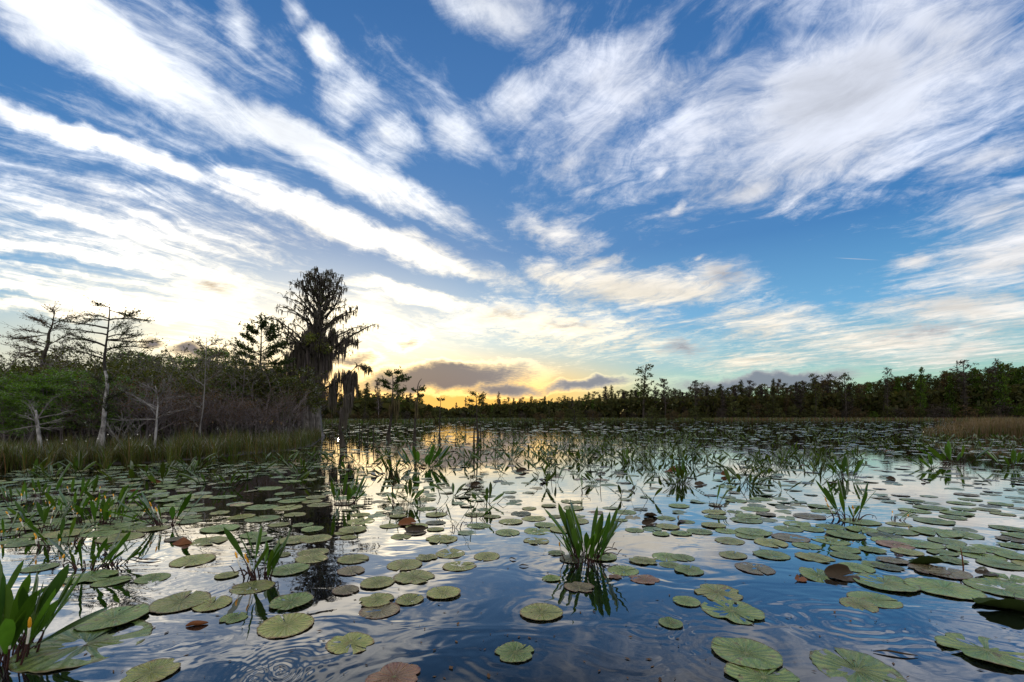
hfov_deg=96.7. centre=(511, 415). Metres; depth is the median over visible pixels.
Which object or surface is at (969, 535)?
lily pad
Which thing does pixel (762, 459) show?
water plant
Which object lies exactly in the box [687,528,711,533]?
lily pad
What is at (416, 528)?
curled leaf
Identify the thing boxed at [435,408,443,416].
shore shrub
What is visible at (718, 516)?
lily pad
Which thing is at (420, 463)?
water plant
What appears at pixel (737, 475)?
water plant
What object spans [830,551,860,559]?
lily pad
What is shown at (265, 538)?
lily pad
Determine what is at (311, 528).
lily pad
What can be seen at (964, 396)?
cypress tree
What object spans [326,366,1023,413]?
forest
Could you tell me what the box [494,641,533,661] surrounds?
lily pad
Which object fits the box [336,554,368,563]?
lily pad
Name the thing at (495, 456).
water plant
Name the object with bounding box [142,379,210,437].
leafy shrub
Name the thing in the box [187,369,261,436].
bare shrub
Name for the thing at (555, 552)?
lily pad
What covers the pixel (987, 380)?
cypress tree
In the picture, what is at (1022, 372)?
cypress tree
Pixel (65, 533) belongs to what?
lily pad
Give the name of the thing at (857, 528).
lily pad
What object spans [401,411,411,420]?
shore shrub
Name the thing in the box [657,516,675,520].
lily pad
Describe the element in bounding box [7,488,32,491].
lily pad
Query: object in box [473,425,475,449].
dead sapling
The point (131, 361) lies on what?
leafy shrub
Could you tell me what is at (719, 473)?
floating lily vegetation
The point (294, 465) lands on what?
water plant
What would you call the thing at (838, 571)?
curled leaf
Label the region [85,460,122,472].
water plant
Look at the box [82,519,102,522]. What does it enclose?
lily pad
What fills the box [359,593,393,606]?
lily pad
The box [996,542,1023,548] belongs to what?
lily pad
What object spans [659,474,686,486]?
water plant
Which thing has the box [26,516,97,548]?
golden club
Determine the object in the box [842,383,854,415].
cypress tree
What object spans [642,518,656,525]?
curled leaf
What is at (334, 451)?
water plant
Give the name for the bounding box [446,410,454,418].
shore shrub
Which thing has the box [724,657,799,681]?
lily pad
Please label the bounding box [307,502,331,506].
lily pad
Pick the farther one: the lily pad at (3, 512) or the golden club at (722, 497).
the golden club at (722, 497)
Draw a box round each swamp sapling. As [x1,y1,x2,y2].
[0,343,41,443]
[0,351,54,373]
[19,357,66,437]
[25,333,79,436]
[36,356,80,437]
[37,338,101,436]
[86,343,154,437]
[107,367,154,435]
[112,343,168,428]
[124,357,192,438]
[130,343,195,439]
[162,363,210,436]
[179,353,203,433]
[183,358,235,432]
[187,346,226,434]
[190,337,240,433]
[197,360,231,435]
[204,341,252,433]
[208,361,242,432]
[214,339,271,431]
[214,363,261,430]
[222,354,282,434]
[241,351,278,432]
[248,362,292,435]
[250,336,293,431]
[273,367,299,430]
[276,352,302,430]
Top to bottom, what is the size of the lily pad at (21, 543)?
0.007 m
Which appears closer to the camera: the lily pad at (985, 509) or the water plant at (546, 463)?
the lily pad at (985, 509)
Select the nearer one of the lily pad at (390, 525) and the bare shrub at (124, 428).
the lily pad at (390, 525)
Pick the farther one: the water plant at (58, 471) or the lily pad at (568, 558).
the water plant at (58, 471)
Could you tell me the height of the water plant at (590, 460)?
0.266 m
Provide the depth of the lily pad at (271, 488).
6.24 m
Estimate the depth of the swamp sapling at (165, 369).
14.09 m
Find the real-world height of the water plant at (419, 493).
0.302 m
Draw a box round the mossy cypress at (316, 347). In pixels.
[260,265,379,436]
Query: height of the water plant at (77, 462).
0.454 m
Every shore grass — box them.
[322,417,1022,422]
[714,417,1022,419]
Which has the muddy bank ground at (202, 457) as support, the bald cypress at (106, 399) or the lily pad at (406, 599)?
the bald cypress at (106, 399)
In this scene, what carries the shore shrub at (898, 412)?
on the far shore ground
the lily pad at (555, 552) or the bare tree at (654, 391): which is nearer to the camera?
the lily pad at (555, 552)
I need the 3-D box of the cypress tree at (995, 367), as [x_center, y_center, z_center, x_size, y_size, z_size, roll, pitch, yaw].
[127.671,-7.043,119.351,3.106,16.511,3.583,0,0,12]
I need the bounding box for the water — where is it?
[0,420,1023,681]
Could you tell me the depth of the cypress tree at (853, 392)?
124.39 m
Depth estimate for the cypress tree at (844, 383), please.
122.69 m
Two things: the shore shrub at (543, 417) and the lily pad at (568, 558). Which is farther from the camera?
the shore shrub at (543, 417)
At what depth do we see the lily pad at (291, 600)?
2.45 m
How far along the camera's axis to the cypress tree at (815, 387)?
123.09 m
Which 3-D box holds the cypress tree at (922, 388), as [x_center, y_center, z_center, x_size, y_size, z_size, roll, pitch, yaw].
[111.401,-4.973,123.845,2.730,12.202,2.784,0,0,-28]
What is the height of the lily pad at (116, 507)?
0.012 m
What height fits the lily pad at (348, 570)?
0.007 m
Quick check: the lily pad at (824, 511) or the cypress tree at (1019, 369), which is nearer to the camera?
the lily pad at (824, 511)
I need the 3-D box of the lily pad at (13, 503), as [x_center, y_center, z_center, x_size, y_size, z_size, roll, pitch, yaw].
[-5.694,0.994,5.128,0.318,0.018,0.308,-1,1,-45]
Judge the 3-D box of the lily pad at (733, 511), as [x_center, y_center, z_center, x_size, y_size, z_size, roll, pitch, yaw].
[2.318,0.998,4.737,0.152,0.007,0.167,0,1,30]
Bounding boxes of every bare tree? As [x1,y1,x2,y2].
[373,379,383,416]
[651,385,659,410]
[801,380,806,399]
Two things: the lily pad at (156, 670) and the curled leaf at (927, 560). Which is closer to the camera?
the lily pad at (156, 670)
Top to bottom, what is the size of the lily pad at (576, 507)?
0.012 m
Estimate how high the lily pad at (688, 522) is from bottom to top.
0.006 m
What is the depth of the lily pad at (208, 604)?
2.41 m
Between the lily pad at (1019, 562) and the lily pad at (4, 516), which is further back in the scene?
the lily pad at (4, 516)
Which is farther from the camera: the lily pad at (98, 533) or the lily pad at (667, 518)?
the lily pad at (667, 518)
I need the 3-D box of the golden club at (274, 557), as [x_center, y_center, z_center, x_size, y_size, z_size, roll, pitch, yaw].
[-1.572,0.853,2.817,0.290,0.359,0.448,0,0,-45]
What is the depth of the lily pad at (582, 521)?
4.32 m
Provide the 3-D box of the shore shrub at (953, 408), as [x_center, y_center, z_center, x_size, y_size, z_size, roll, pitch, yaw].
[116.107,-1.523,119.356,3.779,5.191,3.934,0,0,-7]
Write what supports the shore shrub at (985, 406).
on the far shore ground
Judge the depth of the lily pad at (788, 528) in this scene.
4.02 m
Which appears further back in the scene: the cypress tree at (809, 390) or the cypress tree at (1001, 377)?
the cypress tree at (809, 390)
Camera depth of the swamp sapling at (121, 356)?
21.59 m
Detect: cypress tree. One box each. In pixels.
[356,385,360,412]
[358,382,370,418]
[390,383,405,415]
[542,396,547,415]
[581,394,589,411]
[601,387,608,409]
[609,386,614,414]
[619,391,628,415]
[628,393,633,414]
[632,390,638,414]
[633,364,653,417]
[637,383,649,405]
[656,378,670,415]
[668,395,675,410]
[677,392,687,416]
[688,380,700,408]
[696,382,707,410]
[704,387,710,414]
[708,390,719,414]
[716,384,724,402]
[717,390,727,415]
[732,386,737,415]
[737,380,744,404]
[741,380,756,415]
[757,385,766,404]
[770,378,777,416]
[771,379,782,395]
[781,388,790,416]
[792,382,799,416]
[796,390,803,416]
[805,373,822,417]
[805,385,813,405]
[813,380,829,412]
[818,373,837,405]
[833,373,856,418]
[838,390,846,415]
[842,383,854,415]
[846,384,858,417]
[855,384,867,408]
[863,384,873,405]
[864,387,871,414]
[872,383,882,413]
[874,379,890,417]
[882,367,893,407]
[891,377,908,416]
[902,376,914,405]
[903,382,914,406]
[912,367,928,416]
[915,375,927,417]
[925,384,932,407]
[934,373,952,399]
[944,375,956,414]
[949,360,976,414]
[965,366,981,416]
[972,374,995,408]
[973,376,985,415]
[982,371,994,390]
[984,364,1007,402]
[987,363,1015,417]
[990,358,1007,414]
[993,362,1015,394]
[1003,363,1016,384]
[1012,367,1023,402]
[1017,371,1023,401]
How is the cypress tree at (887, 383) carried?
on the far shore ground
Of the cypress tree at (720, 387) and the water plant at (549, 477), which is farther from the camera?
the cypress tree at (720, 387)
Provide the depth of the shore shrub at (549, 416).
114.65 m
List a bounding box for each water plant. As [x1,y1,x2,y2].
[16,464,33,477]
[24,456,64,474]
[28,462,70,480]
[40,464,52,480]
[57,450,97,474]
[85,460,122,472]
[97,461,133,481]
[133,460,176,475]
[137,462,179,486]
[167,462,238,483]
[173,455,202,470]
[173,463,209,473]
[175,461,197,475]
[176,452,217,468]
[187,465,205,484]
[194,460,211,469]
[209,452,240,463]
[209,471,243,486]
[226,467,261,481]
[240,460,276,470]
[273,451,297,464]
[273,469,310,482]
[283,454,314,471]
[286,462,311,474]
[299,458,318,468]
[313,452,327,461]
[314,447,344,459]
[318,451,345,460]
[322,454,343,470]
[342,452,390,466]
[367,463,395,473]
[374,447,396,457]
[380,455,410,473]
[391,478,424,504]
[397,495,417,506]
[413,460,437,468]
[431,477,481,497]
[459,451,473,461]
[464,448,485,458]
[469,449,506,462]
[472,481,507,506]
[490,451,502,461]
[499,454,521,461]
[504,448,523,459]
[525,459,555,472]
[530,447,561,459]
[532,472,555,485]
[541,465,563,482]
[545,461,561,469]
[562,449,585,459]
[575,467,598,482]
[577,455,596,465]
[581,447,593,456]
[582,465,621,481]
[583,470,601,483]
[597,457,618,466]
[605,485,635,498]
[607,449,631,466]
[625,474,654,488]
[634,485,662,499]
[635,449,673,464]
[648,457,678,473]
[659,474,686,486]
[667,449,687,463]
[667,465,690,480]
[676,466,709,482]
[677,443,699,458]
[681,452,696,464]
[693,450,700,466]
[709,452,730,464]
[711,459,753,474]
[723,450,756,462]
[724,466,761,489]
[725,466,756,481]
[743,473,773,486]
[749,453,774,464]
[752,451,777,463]
[754,465,780,476]
[756,463,770,477]
[758,448,780,463]
[768,456,776,468]
[770,481,801,490]
[774,448,797,460]
[781,447,806,461]
[789,446,821,465]
[802,459,839,475]
[808,446,830,457]
[818,453,849,465]
[820,458,854,474]
[831,452,848,460]
[832,462,856,476]
[846,444,866,458]
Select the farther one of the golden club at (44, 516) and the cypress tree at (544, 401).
the cypress tree at (544, 401)
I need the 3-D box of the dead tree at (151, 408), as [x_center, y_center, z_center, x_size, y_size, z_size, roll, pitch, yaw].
[-8.355,0.068,10.538,1.912,1.970,0.664,0,0,0]
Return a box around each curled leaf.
[398,517,415,524]
[405,525,426,532]
[470,481,480,485]
[516,467,526,471]
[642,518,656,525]
[644,512,656,515]
[694,481,706,485]
[795,574,806,581]
[824,564,859,581]
[908,556,944,563]
[972,597,1023,611]
[975,566,998,575]
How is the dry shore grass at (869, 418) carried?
on the far shore ground
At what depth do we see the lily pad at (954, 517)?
4.45 m
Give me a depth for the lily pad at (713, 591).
2.57 m
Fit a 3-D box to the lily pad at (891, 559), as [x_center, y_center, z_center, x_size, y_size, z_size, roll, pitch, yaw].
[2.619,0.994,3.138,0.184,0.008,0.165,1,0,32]
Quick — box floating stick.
[873,650,917,655]
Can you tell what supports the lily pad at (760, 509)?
on the water
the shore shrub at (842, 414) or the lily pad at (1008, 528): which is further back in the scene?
the shore shrub at (842, 414)
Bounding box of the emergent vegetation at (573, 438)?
[320,419,1023,451]
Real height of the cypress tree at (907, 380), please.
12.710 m
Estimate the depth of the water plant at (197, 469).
7.94 m
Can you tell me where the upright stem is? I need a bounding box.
[960,548,963,569]
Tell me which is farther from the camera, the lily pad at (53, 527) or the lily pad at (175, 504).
the lily pad at (175, 504)
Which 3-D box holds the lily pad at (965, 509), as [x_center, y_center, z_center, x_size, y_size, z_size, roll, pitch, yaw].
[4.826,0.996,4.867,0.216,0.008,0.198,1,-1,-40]
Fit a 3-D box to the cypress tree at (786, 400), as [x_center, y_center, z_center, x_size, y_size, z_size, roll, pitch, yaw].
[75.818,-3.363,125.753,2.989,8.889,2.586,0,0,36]
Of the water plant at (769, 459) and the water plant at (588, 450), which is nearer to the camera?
the water plant at (769, 459)
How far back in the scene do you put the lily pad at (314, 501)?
5.29 m
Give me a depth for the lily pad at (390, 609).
2.33 m
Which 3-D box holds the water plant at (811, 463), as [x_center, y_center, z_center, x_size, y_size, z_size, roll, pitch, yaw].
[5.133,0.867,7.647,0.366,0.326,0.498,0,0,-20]
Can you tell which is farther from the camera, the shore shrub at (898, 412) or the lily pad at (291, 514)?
the shore shrub at (898, 412)
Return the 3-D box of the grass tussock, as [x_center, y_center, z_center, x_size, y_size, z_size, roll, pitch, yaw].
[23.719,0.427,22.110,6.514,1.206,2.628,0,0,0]
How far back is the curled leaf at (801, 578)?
2.77 m
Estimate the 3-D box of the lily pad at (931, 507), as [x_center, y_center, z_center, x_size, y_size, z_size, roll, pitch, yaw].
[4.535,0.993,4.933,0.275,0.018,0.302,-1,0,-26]
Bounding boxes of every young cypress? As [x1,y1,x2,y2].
[0,368,64,441]
[0,369,30,438]
[0,379,66,444]
[0,391,50,443]
[0,392,39,444]
[7,371,82,442]
[9,384,76,443]
[26,379,95,442]
[28,366,91,443]
[45,368,103,440]
[47,378,110,442]
[59,385,120,442]
[76,371,138,430]
[79,374,145,442]
[103,384,138,436]
[107,348,127,366]
[107,385,152,437]
[124,350,153,365]
[132,384,162,438]
[150,353,180,427]
[164,355,204,370]
[164,395,197,431]
[185,345,229,428]
[209,379,246,435]
[212,353,238,368]
[217,385,258,435]
[267,377,289,433]
[465,391,487,444]
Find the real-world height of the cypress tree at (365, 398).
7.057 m
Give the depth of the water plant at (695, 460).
9.07 m
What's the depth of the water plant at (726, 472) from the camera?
6.21 m
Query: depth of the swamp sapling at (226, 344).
23.05 m
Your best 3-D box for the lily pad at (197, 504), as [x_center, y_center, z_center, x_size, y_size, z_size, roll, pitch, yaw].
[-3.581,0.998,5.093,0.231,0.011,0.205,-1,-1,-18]
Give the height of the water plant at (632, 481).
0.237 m
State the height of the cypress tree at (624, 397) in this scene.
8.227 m
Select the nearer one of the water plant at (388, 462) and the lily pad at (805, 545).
the lily pad at (805, 545)
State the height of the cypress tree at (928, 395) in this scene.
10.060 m
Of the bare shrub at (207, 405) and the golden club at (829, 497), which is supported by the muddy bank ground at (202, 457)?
the bare shrub at (207, 405)
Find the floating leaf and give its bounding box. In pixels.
[185,620,207,625]
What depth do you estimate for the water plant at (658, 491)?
5.38 m
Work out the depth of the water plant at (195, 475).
6.51 m
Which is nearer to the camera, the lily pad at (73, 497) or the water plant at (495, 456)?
the lily pad at (73, 497)
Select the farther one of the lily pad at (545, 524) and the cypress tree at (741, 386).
the cypress tree at (741, 386)
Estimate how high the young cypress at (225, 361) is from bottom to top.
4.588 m
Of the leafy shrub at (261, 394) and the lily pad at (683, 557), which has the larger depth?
the leafy shrub at (261, 394)
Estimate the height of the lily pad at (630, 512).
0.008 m
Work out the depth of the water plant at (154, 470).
7.66 m
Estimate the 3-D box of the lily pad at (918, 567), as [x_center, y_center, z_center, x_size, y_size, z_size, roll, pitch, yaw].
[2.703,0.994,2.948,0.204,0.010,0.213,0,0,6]
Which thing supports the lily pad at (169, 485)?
on the water
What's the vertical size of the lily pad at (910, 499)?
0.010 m
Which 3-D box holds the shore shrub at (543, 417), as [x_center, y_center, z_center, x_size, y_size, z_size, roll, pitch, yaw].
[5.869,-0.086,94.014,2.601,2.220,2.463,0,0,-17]
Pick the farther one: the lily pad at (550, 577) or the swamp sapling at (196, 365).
the swamp sapling at (196, 365)
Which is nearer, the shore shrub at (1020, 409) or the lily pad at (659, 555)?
the lily pad at (659, 555)
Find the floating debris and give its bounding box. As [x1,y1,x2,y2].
[19,471,1022,681]
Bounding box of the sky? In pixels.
[0,0,1023,413]
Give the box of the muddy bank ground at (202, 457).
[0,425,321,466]
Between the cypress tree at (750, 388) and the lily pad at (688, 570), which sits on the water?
the lily pad at (688, 570)
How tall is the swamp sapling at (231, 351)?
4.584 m
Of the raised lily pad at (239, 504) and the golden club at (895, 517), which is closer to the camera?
the golden club at (895, 517)
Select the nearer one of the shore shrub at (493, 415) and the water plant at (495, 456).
the water plant at (495, 456)
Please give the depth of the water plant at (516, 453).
10.34 m
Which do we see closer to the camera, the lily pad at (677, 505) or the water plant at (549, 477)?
the lily pad at (677, 505)
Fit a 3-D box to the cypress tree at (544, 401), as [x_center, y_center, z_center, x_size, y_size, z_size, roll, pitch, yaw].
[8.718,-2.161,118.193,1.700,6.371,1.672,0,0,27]
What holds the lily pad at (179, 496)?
on the water
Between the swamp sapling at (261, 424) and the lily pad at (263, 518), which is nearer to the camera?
the lily pad at (263, 518)
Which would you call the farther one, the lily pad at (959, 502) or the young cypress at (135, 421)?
the young cypress at (135, 421)
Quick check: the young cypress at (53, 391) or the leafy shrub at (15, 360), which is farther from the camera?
the leafy shrub at (15, 360)
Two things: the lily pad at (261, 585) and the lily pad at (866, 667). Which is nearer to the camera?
the lily pad at (866, 667)
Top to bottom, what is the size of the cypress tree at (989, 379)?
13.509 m
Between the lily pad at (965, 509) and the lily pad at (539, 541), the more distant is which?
the lily pad at (965, 509)
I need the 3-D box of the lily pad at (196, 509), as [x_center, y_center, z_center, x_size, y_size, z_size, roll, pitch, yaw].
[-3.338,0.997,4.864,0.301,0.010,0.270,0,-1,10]
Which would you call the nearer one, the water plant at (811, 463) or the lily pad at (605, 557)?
the lily pad at (605, 557)
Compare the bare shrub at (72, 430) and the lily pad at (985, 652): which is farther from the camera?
the bare shrub at (72, 430)
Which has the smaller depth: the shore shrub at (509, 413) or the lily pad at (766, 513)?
the lily pad at (766, 513)
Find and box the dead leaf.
[172,537,191,544]
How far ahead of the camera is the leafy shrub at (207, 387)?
15.47 m
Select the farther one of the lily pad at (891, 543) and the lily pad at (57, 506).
the lily pad at (57, 506)
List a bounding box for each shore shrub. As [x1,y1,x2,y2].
[351,412,360,418]
[369,411,381,420]
[378,410,388,419]
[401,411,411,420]
[423,410,433,420]
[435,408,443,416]
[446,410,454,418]
[488,409,497,418]
[503,406,516,418]
[535,412,546,419]
[544,408,553,418]
[740,405,757,418]
[758,401,775,417]
[800,408,810,418]
[807,405,823,418]
[839,410,849,418]
[850,406,862,417]
[867,411,880,417]
[879,406,896,418]
[890,407,905,417]
[903,402,918,418]
[913,406,925,417]
[921,404,945,418]
[937,403,953,418]
[945,400,963,417]
[953,405,978,417]
[969,404,984,418]
[975,401,997,417]
[986,406,1002,417]
[994,402,1014,417]
[1005,401,1023,417]
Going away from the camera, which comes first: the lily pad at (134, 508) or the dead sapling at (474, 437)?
the lily pad at (134, 508)
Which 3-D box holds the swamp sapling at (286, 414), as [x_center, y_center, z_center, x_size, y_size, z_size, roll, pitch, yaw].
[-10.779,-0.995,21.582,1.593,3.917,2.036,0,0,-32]
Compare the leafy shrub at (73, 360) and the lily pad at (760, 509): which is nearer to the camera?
the lily pad at (760, 509)
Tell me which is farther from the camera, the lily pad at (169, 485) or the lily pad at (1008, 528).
the lily pad at (169, 485)
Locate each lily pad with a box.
[0,481,17,483]
[0,501,25,505]
[0,506,23,510]
[0,510,18,514]
[0,515,14,518]
[0,522,27,528]
[0,531,24,536]
[0,538,31,543]
[3,540,39,546]
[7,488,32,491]
[9,619,152,672]
[12,492,41,494]
[12,525,45,530]
[15,516,50,521]
[20,562,59,572]
[22,531,52,536]
[25,512,38,515]
[33,505,64,509]
[35,518,66,522]
[39,526,67,530]
[39,537,74,544]
[41,495,67,499]
[42,520,71,525]
[42,528,90,537]
[59,496,87,498]
[64,569,118,583]
[68,522,96,527]
[74,603,149,630]
[80,530,121,537]
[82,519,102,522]
[89,575,131,586]
[90,522,134,530]
[95,532,144,542]
[98,504,136,509]
[104,516,139,522]
[111,512,145,516]
[117,478,142,480]
[117,525,146,530]
[120,658,180,681]
[121,483,142,486]
[121,505,147,510]
[133,573,170,583]
[134,519,167,525]
[135,525,170,531]
[141,489,166,492]
[146,494,168,497]
[148,590,210,612]
[150,507,179,512]
[154,484,175,486]
[154,498,179,501]
[155,481,176,483]
[161,486,185,488]
[163,502,189,505]
[164,536,187,541]
[167,494,194,497]
[169,553,215,566]
[175,519,202,523]
[178,515,201,518]
[180,503,203,506]
[184,507,215,511]
[190,536,227,545]
[191,495,212,498]
[192,595,232,611]
[199,524,240,532]
[209,495,236,498]
[210,510,229,514]
[214,571,238,578]
[219,612,247,622]
[226,513,255,519]
[229,502,252,511]
[229,579,275,594]
[240,531,266,537]
[244,504,277,509]
[244,515,280,521]
[248,536,273,541]
[257,486,282,489]
[257,613,313,638]
[268,522,290,526]
[269,591,313,609]
[270,562,309,575]
[273,504,302,510]
[274,492,294,494]
[276,535,312,543]
[277,498,306,502]
[278,480,300,482]
[279,552,290,556]
[283,512,305,516]
[292,522,313,526]
[294,554,327,562]
[297,548,328,555]
[299,534,331,542]
[301,526,323,531]
[302,499,322,502]
[306,495,326,498]
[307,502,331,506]
[325,632,374,653]
[332,585,358,594]
[334,502,352,504]
[334,531,348,534]
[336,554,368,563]
[337,566,364,575]
[338,526,366,532]
[340,535,356,539]
[347,517,374,524]
[351,513,369,516]
[358,602,399,618]
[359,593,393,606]
[360,576,394,587]
[365,662,420,681]
[379,523,400,527]
[386,559,422,569]
[389,514,406,517]
[391,534,411,539]
[393,569,434,583]
[395,593,423,604]
[404,530,425,534]
[405,523,427,527]
[415,554,437,559]
[416,497,435,500]
[417,506,435,510]
[425,512,446,516]
[426,520,445,524]
[426,534,457,542]
[426,586,460,598]
[427,527,444,530]
[436,548,464,557]
[440,535,452,538]
[442,561,476,570]
[465,512,483,516]
[467,523,490,528]
[474,552,499,560]
[484,515,500,517]
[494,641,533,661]
[495,529,519,535]
[499,518,522,523]
[511,511,530,515]
[520,603,562,619]
[521,516,545,520]
[522,506,536,509]
[523,537,548,543]
[524,528,550,534]
[534,522,554,526]
[541,504,555,506]
[542,574,560,580]
[548,550,564,554]
[550,526,566,532]
[559,554,586,562]
[561,499,581,503]
[563,505,583,509]
[564,581,594,591]
[574,518,588,523]
[589,552,616,560]
[607,565,638,575]
[609,574,621,578]
[618,510,635,514]
[625,528,643,532]
[628,574,659,583]
[629,556,656,563]
[652,531,668,535]
[652,552,679,560]
[655,523,679,528]
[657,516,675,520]
[658,617,682,628]
[659,561,679,567]
[669,503,689,507]
[670,530,691,535]
[671,554,694,560]
[673,596,700,606]
[674,564,703,574]
[678,520,694,523]
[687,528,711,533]
[694,583,742,600]
[700,599,764,624]
[701,522,725,526]
[702,509,725,514]
[707,514,726,518]
[711,636,782,669]
[715,528,736,533]
[715,537,744,544]
[718,485,735,487]
[719,551,747,558]
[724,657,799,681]
[725,498,746,502]
[727,510,742,512]
[729,517,762,523]
[734,562,775,574]
[735,513,760,517]
[735,527,772,535]
[735,532,763,538]
[740,506,769,511]
[750,497,771,500]
[752,549,790,559]
[753,538,788,546]
[756,512,775,515]
[771,533,810,541]
[773,525,803,531]
[783,521,810,526]
[792,542,821,548]
[793,513,825,518]
[794,552,835,562]
[799,567,829,582]
[800,526,824,531]
[806,504,832,507]
[809,647,906,681]
[811,509,835,513]
[811,536,850,544]
[815,523,845,529]
[825,529,865,538]
[830,545,860,552]
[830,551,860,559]
[837,562,875,572]
[839,518,881,524]
[839,597,878,612]
[845,525,878,532]
[846,591,903,608]
[853,573,920,591]
[858,546,886,552]
[861,560,885,567]
[866,531,903,538]
[870,536,911,545]
[871,562,905,570]
[876,526,919,534]
[876,540,914,548]
[876,556,908,563]
[885,522,911,526]
[890,547,924,555]
[892,538,945,548]
[897,508,931,512]
[899,498,923,501]
[903,577,987,599]
[907,563,950,574]
[909,526,963,537]
[912,505,948,509]
[913,517,955,524]
[922,566,972,578]
[926,549,959,555]
[927,537,967,544]
[932,555,968,564]
[934,529,984,539]
[934,632,1023,670]
[938,515,967,519]
[939,510,974,515]
[945,545,986,552]
[946,501,976,504]
[951,507,975,510]
[953,493,979,495]
[957,551,1007,560]
[958,498,982,500]
[962,578,1023,598]
[969,544,1016,552]
[972,507,1000,511]
[975,558,1023,569]
[983,572,1023,583]
[987,502,1013,505]
[988,525,1023,531]
[990,512,1016,515]
[994,536,1023,542]
[994,551,1023,559]
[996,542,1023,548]
[1000,532,1023,538]
[1011,560,1023,565]
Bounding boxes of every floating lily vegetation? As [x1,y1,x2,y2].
[0,421,1023,534]
[15,421,1023,519]
[287,421,1023,514]
[293,432,1023,510]
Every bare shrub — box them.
[0,408,41,441]
[34,425,74,441]
[37,372,144,444]
[41,391,112,446]
[75,374,151,442]
[86,392,166,440]
[95,374,199,442]
[101,412,146,442]
[139,392,199,444]
[151,376,262,439]
[152,393,221,435]
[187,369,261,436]
[203,389,267,436]
[225,392,289,441]
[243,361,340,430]
[253,383,319,439]
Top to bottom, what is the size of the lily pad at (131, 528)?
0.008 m
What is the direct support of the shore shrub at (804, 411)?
on the far shore ground
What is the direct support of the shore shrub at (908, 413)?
on the far shore ground
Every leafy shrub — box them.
[0,358,60,439]
[0,361,65,442]
[2,360,130,444]
[19,345,99,431]
[52,354,150,437]
[85,354,170,440]
[86,348,161,433]
[102,366,221,444]
[132,362,209,438]
[135,353,186,432]
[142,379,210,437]
[149,367,249,434]
[158,361,218,435]
[209,360,285,432]
[211,366,293,428]
[227,357,326,434]
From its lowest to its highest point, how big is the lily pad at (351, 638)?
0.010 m
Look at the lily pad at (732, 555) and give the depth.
3.25 m
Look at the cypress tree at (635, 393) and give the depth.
135.42 m
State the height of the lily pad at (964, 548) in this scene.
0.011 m
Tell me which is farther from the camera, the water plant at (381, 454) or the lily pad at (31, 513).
the water plant at (381, 454)
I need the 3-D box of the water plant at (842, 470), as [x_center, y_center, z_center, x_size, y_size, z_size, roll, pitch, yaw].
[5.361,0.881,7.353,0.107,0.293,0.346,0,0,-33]
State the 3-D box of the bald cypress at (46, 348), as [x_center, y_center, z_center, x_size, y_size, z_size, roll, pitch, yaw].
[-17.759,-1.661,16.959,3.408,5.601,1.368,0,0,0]
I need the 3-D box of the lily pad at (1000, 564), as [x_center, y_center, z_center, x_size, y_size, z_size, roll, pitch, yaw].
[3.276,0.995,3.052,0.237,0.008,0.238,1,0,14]
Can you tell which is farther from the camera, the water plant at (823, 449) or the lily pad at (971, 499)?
the water plant at (823, 449)
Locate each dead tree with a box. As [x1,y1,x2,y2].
[107,377,188,454]
[181,333,224,436]
[331,392,352,446]
[377,366,411,443]
[411,381,426,445]
[435,397,445,442]
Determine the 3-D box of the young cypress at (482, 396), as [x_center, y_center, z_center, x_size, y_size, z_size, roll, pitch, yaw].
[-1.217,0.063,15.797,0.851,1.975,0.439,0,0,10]
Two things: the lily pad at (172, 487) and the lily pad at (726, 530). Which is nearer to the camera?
the lily pad at (726, 530)
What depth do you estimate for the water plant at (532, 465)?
7.98 m
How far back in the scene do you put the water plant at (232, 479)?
6.39 m
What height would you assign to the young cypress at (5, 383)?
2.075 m
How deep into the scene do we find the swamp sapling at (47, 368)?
13.65 m
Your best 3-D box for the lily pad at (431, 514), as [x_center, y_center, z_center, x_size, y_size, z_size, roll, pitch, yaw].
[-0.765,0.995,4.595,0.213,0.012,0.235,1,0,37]
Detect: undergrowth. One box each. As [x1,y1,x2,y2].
[0,411,315,445]
[321,384,1023,420]
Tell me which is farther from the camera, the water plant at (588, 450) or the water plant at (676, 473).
the water plant at (588, 450)
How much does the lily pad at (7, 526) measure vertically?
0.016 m
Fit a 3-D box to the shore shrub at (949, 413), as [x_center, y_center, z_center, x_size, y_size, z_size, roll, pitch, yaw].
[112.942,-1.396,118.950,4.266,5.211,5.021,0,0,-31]
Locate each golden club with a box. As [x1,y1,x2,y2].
[0,481,26,503]
[0,559,110,669]
[1,511,37,537]
[1,560,46,596]
[5,499,57,522]
[19,499,77,532]
[20,475,68,497]
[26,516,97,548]
[31,484,103,514]
[46,530,130,571]
[54,489,127,524]
[62,474,100,497]
[85,481,145,506]
[100,499,154,522]
[104,490,202,526]
[108,542,143,566]
[224,526,290,580]
[330,472,367,505]
[380,483,409,508]
[398,443,449,467]
[445,502,472,528]
[464,498,492,519]
[544,500,628,564]
[578,473,589,492]
[667,461,688,479]
[709,484,730,507]
[816,479,876,521]
[827,455,866,478]
[891,510,915,520]
[905,453,936,467]
[915,440,992,464]
[981,447,1023,467]
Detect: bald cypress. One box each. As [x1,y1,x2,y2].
[0,298,87,435]
[2,392,77,448]
[47,295,169,451]
[222,313,295,435]
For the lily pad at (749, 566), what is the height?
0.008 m
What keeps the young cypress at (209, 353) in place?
on the muddy bank ground at (202, 457)
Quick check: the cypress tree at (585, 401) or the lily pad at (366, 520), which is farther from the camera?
the cypress tree at (585, 401)

